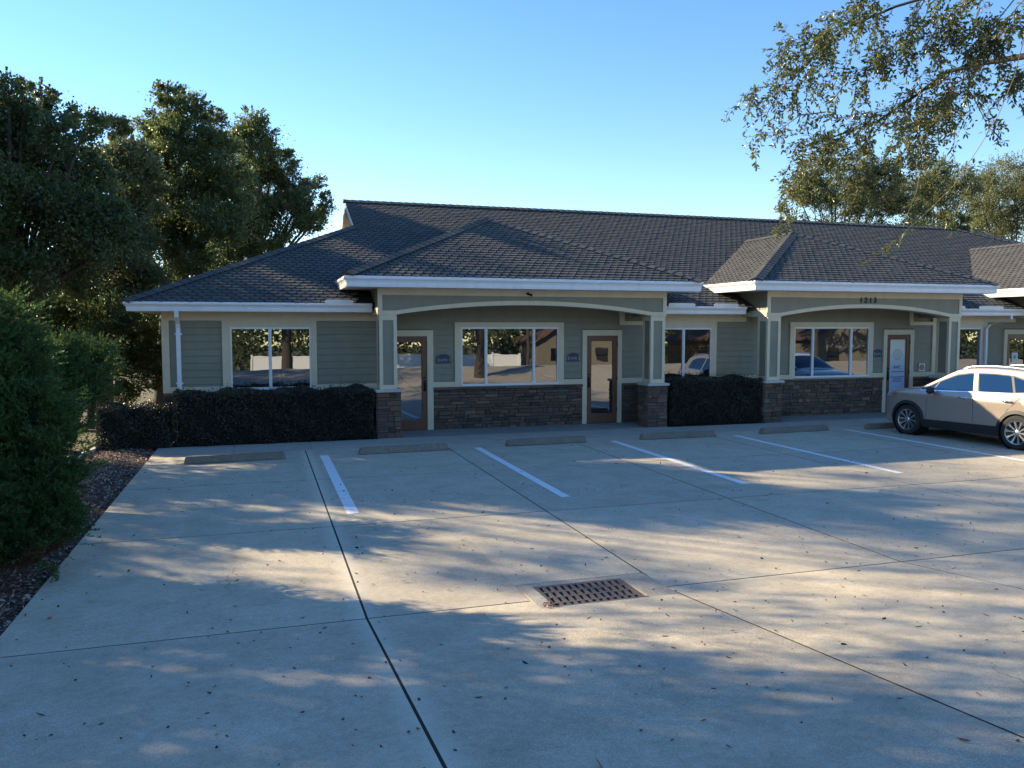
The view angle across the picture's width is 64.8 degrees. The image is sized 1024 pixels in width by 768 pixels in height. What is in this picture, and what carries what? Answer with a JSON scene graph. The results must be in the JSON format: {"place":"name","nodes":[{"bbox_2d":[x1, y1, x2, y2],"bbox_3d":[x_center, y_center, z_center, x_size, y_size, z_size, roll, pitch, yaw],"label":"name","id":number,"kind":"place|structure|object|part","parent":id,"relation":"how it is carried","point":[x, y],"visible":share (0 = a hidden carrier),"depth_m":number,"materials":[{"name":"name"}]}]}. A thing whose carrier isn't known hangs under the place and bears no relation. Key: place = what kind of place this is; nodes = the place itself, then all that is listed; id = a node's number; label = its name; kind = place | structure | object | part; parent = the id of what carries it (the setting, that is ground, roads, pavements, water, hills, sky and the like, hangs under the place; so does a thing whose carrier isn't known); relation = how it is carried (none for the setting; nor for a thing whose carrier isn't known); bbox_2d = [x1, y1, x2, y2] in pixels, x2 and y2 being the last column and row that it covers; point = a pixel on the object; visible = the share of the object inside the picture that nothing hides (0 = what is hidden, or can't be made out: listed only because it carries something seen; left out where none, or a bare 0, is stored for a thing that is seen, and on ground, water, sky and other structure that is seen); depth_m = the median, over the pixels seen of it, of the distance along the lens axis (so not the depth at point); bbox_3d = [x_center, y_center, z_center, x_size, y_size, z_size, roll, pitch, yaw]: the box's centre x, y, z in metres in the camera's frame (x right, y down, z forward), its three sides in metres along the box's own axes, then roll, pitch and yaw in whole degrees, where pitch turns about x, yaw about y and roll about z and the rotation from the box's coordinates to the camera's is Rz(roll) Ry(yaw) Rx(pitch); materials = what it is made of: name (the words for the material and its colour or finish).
{"place":"outdoors","nodes":[
{"label":"outdoors","id":0,"kind":"place"},
{"bbox_2d":[18,339,153,470],"bbox_3d":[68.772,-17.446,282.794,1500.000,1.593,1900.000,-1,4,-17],"label":"ground","id":1,"kind":"structure","parent":0,"point":[149,397],"depth_m":24.41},
{"bbox_2d":[0,66,155,312],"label":"oak tree","id":2,"kind":"object","parent":1,"relation":"on","point":[45,197],"visible":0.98,"depth_m":16.92,"materials":[{"name":"green plant"}]},
{"bbox_2d":[0,447,157,635],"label":"mulch bed","id":3,"kind":"object","parent":1,"relation":"on","point":[10,615],"visible":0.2,"depth_m":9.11,"materials":[{"name":"brown wood"}]},
{"bbox_2d":[0,281,107,586],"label":"juniper bush","id":4,"kind":"object","parent":3,"relation":"on","point":[48,478],"visible":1,"depth_m":8.03,"materials":[{"name":"green plant"}]},
{"bbox_2d":[43,322,133,440],"bbox_3d":[-6.091,0.419,11.068,1.563,2.548,1.864,-1,4,-17],"label":"juniper bush","id":5,"kind":"object","parent":3,"relation":"on","point":[86,364],"visible":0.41,"depth_m":11.02,"materials":[{"name":"green plant"}]},
{"bbox_2d":[91,399,176,450],"bbox_3d":[-7.717,0.796,16.520,1.673,1.021,1.238,-1,4,-17],"label":"hedge","id":6,"kind":"object","parent":3,"relation":"on","point":[122,425],"visible":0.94,"depth_m":16.18,"materials":[{"name":"green plant"}]},
{"bbox_2d":[68,447,102,459],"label":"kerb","id":7,"kind":"structure","parent":1,"relation":"on","point":[93,449],"depth_m":15.82,"materials":[{"name":"concrete"}]},
{"bbox_2d":[26,259,159,356],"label":"distant wood","id":8,"kind":"object","parent":1,"relation":"on","point":[157,317],"visible":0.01,"depth_m":51.67,"materials":[{"name":"green plant"}]},
{"bbox_2d":[24,284,162,428],"bbox_3d":[-11.107,-0.794,20.827,5.082,4.150,3.770,2,5,30],"label":"understory tree","id":9,"kind":"object","parent":1,"relation":"on","point":[105,316],"visible":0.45,"depth_m":20.31,"materials":[{"name":"green plant"}]},
{"bbox_2d":[63,111,182,407],"bbox_3d":[-11.165,-3.341,22.951,3.979,8.931,4.550,-1,4,-17],"label":"oak tree","id":10,"kind":"object","parent":1,"relation":"on","point":[143,170],"visible":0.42,"depth_m":22.43,"materials":[{"name":"green plant"}]},
{"bbox_2d":[128,79,262,404],"bbox_3d":[-10.316,-4.354,26.131,5.001,10.504,4.603,2,5,28],"label":"oak tree","id":11,"kind":"object","parent":1,"relation":"on","point":[207,179],"visible":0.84,"depth_m":25.26,"materials":[{"name":"green plant"}]},
{"bbox_2d":[207,105,338,267],"bbox_3d":[-10.797,-5.674,34.605,6.012,11.943,5.230,1,4,18],"label":"oak tree","id":12,"kind":"object","parent":1,"relation":"on","point":[286,196],"visible":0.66,"depth_m":33.89,"materials":[{"name":"green plant"}]},
{"bbox_2d":[773,137,930,225],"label":"oak tree","id":13,"kind":"object","parent":1,"relation":"on","point":[884,201],"visible":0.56,"depth_m":54.20,"materials":[{"name":"green plant"}]},
{"bbox_2d":[721,0,1023,265],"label":"live oak tree","id":14,"kind":"object","parent":1,"relation":"on","point":[822,43],"visible":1,"depth_m":7.06,"materials":[{"name":"green plant"}]},
{"bbox_2d":[886,150,985,233],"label":"oak tree","id":15,"kind":"object","parent":1,"relation":"on","point":[935,182],"visible":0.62,"depth_m":58.00,"materials":[{"name":"green plant"}]},
{"bbox_2d":[955,149,1023,241],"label":"oak tree","id":16,"kind":"object","parent":1,"relation":"on","point":[1005,192],"visible":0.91,"depth_m":63.02,"materials":[{"name":"green plant"}]},
{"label":"planting bed","id":17,"kind":"structure","parent":1,"relation":"on","visible":0},
{"bbox_2d":[167,381,377,446],"bbox_3d":[-5.110,0.599,17.403,4.355,1.294,1.224,-1,4,-17],"label":"hedge","id":18,"kind":"object","parent":17,"relation":"on","point":[247,415],"visible":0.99,"depth_m":17.02,"materials":[{"name":"green plant"}]},
{"bbox_2d":[664,371,763,426],"bbox_3d":[5.027,0.348,20.644,2.938,1.343,1.215,-1,4,-17],"label":"hedge","id":19,"kind":"object","parent":17,"relation":"on","point":[723,399],"visible":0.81,"depth_m":20.26,"materials":[{"name":"green plant"}]},
{"bbox_2d":[0,422,1023,767],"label":"parking lot","id":20,"kind":"structure","parent":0,"point":[554,712],"depth_m":6.68,"materials":[{"name":"concrete"}]},
{"bbox_2d":[184,451,285,463],"bbox_3d":[-5.059,1.344,14.765,1.766,0.135,0.168,-1,4,-20],"label":"wheel stop","id":21,"kind":"object","parent":20,"relation":"on","point":[197,459],"visible":1,"depth_m":14.70,"materials":[{"name":"concrete"}]},
{"bbox_2d":[320,455,358,513],"bbox_3d":[-2.840,1.533,13.008,0.160,0.001,5.060,-1,4,-17],"label":"parking line","id":22,"kind":"object","parent":20,"relation":"on","point":[347,501],"visible":1,"depth_m":12.40,"materials":[{"name":"paint"}]},
{"bbox_2d":[358,443,448,454],"bbox_3d":[-2.119,1.268,15.841,1.789,0.136,0.164,-1,4,-19],"label":"wheel stop","id":23,"kind":"object","parent":20,"relation":"on","point":[404,448],"visible":1,"depth_m":15.78,"materials":[{"name":"concrete"}]},
{"bbox_2d":[10,430,1023,767],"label":"fallen leaves","id":24,"kind":"object","parent":20,"relation":"on","point":[548,602],"visible":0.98,"depth_m":6.91,"materials":[{"name":"brown plant"}]},
{"bbox_2d":[475,447,570,496],"bbox_3d":[0.036,1.461,14.028,0.140,0.001,5.000,-1,4,-17],"label":"parking line","id":25,"kind":"object","parent":20,"relation":"on","point":[534,479],"visible":1,"depth_m":13.41,"materials":[{"name":"paint"}]},
{"bbox_2d":[505,436,585,445],"bbox_3d":[0.717,1.192,16.921,1.787,0.136,0.165,-1,4,-19],"label":"wheel stop","id":26,"kind":"object","parent":20,"relation":"on","point":[546,440],"visible":1,"depth_m":16.85,"materials":[{"name":"concrete"}]},
{"bbox_2d":[515,573,678,608],"bbox_3d":[0.776,2.270,7.527,1.326,0.751,0.756,-1,4,-17],"label":"storm drain","id":27,"kind":"object","parent":20,"relation":"in","point":[597,590],"visible":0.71,"depth_m":7.53,"materials":[{"name":"concrete"}]},
{"bbox_2d":[639,431,715,439],"bbox_3d":[3.674,1.127,17.836,1.836,0.136,0.167,-1,4,-16],"label":"wheel stop","id":28,"kind":"object","parent":20,"relation":"on","point":[672,435],"visible":1,"depth_m":17.76,"materials":[{"name":"concrete"}]},
{"bbox_2d":[611,441,749,483],"bbox_3d":[2.914,1.393,14.992,0.150,0.001,5.030,-1,4,-17],"label":"parking line","id":29,"kind":"object","parent":20,"relation":"on","point":[689,465],"visible":1,"depth_m":14.44,"materials":[{"name":"paint"}]},
{"bbox_2d":[759,424,828,433],"bbox_3d":[6.607,1.054,18.869,1.919,0.134,0.165,-1,4,-20],"label":"wheel stop","id":30,"kind":"object","parent":20,"relation":"on","point":[791,429],"visible":1,"depth_m":18.80,"materials":[{"name":"concrete"}]},
{"bbox_2d":[733,435,901,472],"bbox_3d":[5.790,1.329,15.896,0.140,0.001,4.950,-1,4,-17],"label":"parking line","id":31,"kind":"object","parent":20,"relation":"on","point":[821,454],"visible":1,"depth_m":15.39,"materials":[{"name":"paint"}]},
{"bbox_2d":[864,422,895,429],"bbox_3d":[9.347,0.997,19.674,1.809,0.135,0.166,-1,4,-19],"label":"wheel stop","id":32,"kind":"object","parent":20,"relation":"on","point":[884,425],"visible":0.49,"depth_m":19.44,"materials":[{"name":"concrete"}]},
{"bbox_2d":[843,429,1023,460],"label":"parking line","id":33,"kind":"object","parent":20,"relation":"on","point":[937,445],"visible":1,"depth_m":16.69,"materials":[{"name":"paint"}]},
{"bbox_2d":[886,364,1023,449],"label":"parked car","id":34,"kind":"object","parent":20,"relation":"on","point":[984,399],"visible":1,"depth_m":17.06,"materials":[{"name":"beige paint"}]},
{"bbox_3d":[9.579,-0.039,17.407,0.158,0.393,0.919,-2,4,-24],"label":"side window","id":35,"kind":"part","parent":34,"relation":"part of","materials":[{"name":"blue glass"}]},
{"bbox_3d":[9.948,-0.004,16.594,0.150,0.377,0.830,-2,4,-24],"label":"side window","id":36,"kind":"part","parent":34,"relation":"part of","materials":[{"name":"blue glass"}]},
{"bbox_3d":[10.161,0.024,16.090,0.107,0.301,0.414,-1,4,-18],"label":"side window","id":37,"kind":"part","parent":34,"relation":"part of","materials":[{"name":"blue glass"}]},
{"bbox_2d":[0,0,1023,276],"label":"sky","id":38,"kind":"structure","parent":0,"point":[589,105],"materials":[{"name":"blue"}]},
{"bbox_2d":[151,418,890,456],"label":"walkway","id":39,"kind":"structure","parent":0,"point":[227,449],"depth_m":17.74,"materials":[{"name":"concrete"}]},
{"bbox_2d":[378,412,885,438],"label":"porch floor","id":40,"kind":"structure","parent":0,"point":[513,430],"depth_m":19.62,"materials":[{"name":"concrete"}]},
{"bbox_2d":[118,199,1023,438],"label":"office building","id":41,"kind":"structure","parent":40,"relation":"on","point":[389,302],"depth_m":20.33,"materials":[{"name":"grey"}]},
{"bbox_2d":[230,327,310,389],"bbox_3d":[-5.376,-0.576,18.022,1.713,1.390,0.078,-1,4,-17],"label":"window","id":42,"kind":"structure","parent":41,"relation":"in","point":[265,357],"depth_m":18.03,"materials":[{"name":"clear glass"}]},
{"bbox_2d":[397,336,426,429],"bbox_3d":[-2.432,-0.011,18.965,0.887,2.210,0.111,-1,4,-17],"label":"door","id":43,"kind":"structure","parent":41,"relation":"in","point":[411,354],"depth_m":19.03,"materials":[{"name":"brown wood"}]},
{"bbox_2d":[436,354,450,363],"bbox_3d":[-1.624,-0.603,19.186,0.350,0.230,0.027,-1,4,-17],"label":"suite sign","id":44,"kind":"object","parent":41,"relation":"attached to","point":[442,358],"visible":1,"depth_m":19.17,"materials":[{"name":"blue"}]},
{"bbox_2d":[461,327,558,385],"bbox_3d":[-0.032,-0.681,19.685,2.480,1.415,0.078,-1,4,-17],"label":"window","id":45,"kind":"structure","parent":41,"relation":"in","point":[490,356],"depth_m":19.70,"materials":[{"name":"clear glass"}]},
{"bbox_2d":[567,352,579,361],"bbox_3d":[1.540,-0.678,20.170,0.329,0.230,0.027,-1,4,-17],"label":"suite sign","id":46,"kind":"object","parent":41,"relation":"attached to","point":[572,356],"visible":1,"depth_m":20.16,"materials":[{"name":"blue"}]},
{"bbox_2d":[587,336,617,422],"bbox_3d":[2.290,-0.115,20.434,0.842,2.210,0.110,-1,4,-17],"label":"door","id":47,"kind":"structure","parent":41,"relation":"in","point":[601,350],"depth_m":20.47,"materials":[{"name":"brown wood"}]},
{"bbox_2d":[665,328,711,379],"bbox_3d":[4.599,-0.785,21.125,1.400,1.370,0.078,-1,4,-17],"label":"window","id":48,"kind":"structure","parent":41,"relation":"in","point":[687,350],"depth_m":21.15,"materials":[{"name":"clear glass"}]},
{"bbox_2d":[794,327,869,377],"bbox_3d":[8.918,-0.885,22.469,2.490,1.400,0.078,-1,4,-17],"label":"window","id":49,"kind":"structure","parent":41,"relation":"in","point":[820,352],"depth_m":22.49,"materials":[{"name":"clear glass"}]},
{"bbox_2d":[861,297,876,302],"bbox_3d":[9.439,-2.219,21.335,0.506,0.154,0.020,-1,4,-17],"label":"house number","id":50,"kind":"object","parent":41,"relation":"attached to","point":[875,298],"visible":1,"depth_m":21.34,"materials":[{"name":"black metal"}]},
{"bbox_2d":[873,349,882,356],"bbox_3d":[10.413,-0.883,22.929,0.317,0.230,0.027,-1,4,-17],"label":"suite sign","id":51,"kind":"object","parent":41,"relation":"attached to","point":[877,352],"visible":1,"depth_m":22.91,"materials":[{"name":"blue"}]},
{"bbox_2d":[885,335,909,411],"bbox_3d":[11.090,-0.308,23.171,0.817,2.210,0.110,-1,4,-17],"label":"door","id":52,"kind":"structure","parent":41,"relation":"in","point":[898,346],"depth_m":23.19,"materials":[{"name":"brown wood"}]},
{"bbox_2d":[919,363,924,370],"bbox_3d":[11.908,-0.484,23.425,0.216,0.225,0.010,-1,4,-17],"label":"notice card","id":53,"kind":"object","parent":41,"relation":"attached to","point":[921,366],"visible":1,"depth_m":23.42,"materials":[{"name":"white paper"}]},
{"bbox_2d":[959,328,981,369],"bbox_3d":[13.176,-0.974,23.793,1.670,1.370,0.078,-1,4,-17],"label":"window","id":54,"kind":"structure","parent":41,"relation":"in","point":[970,338],"depth_m":23.94,"materials":[{"name":"clear glass"}]},
{"bbox_2d":[1006,334,1023,364],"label":"door","id":55,"kind":"structure","parent":41,"relation":"in","point":[1015,343],"depth_m":24.46,"materials":[{"name":"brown glass"}]}
]}

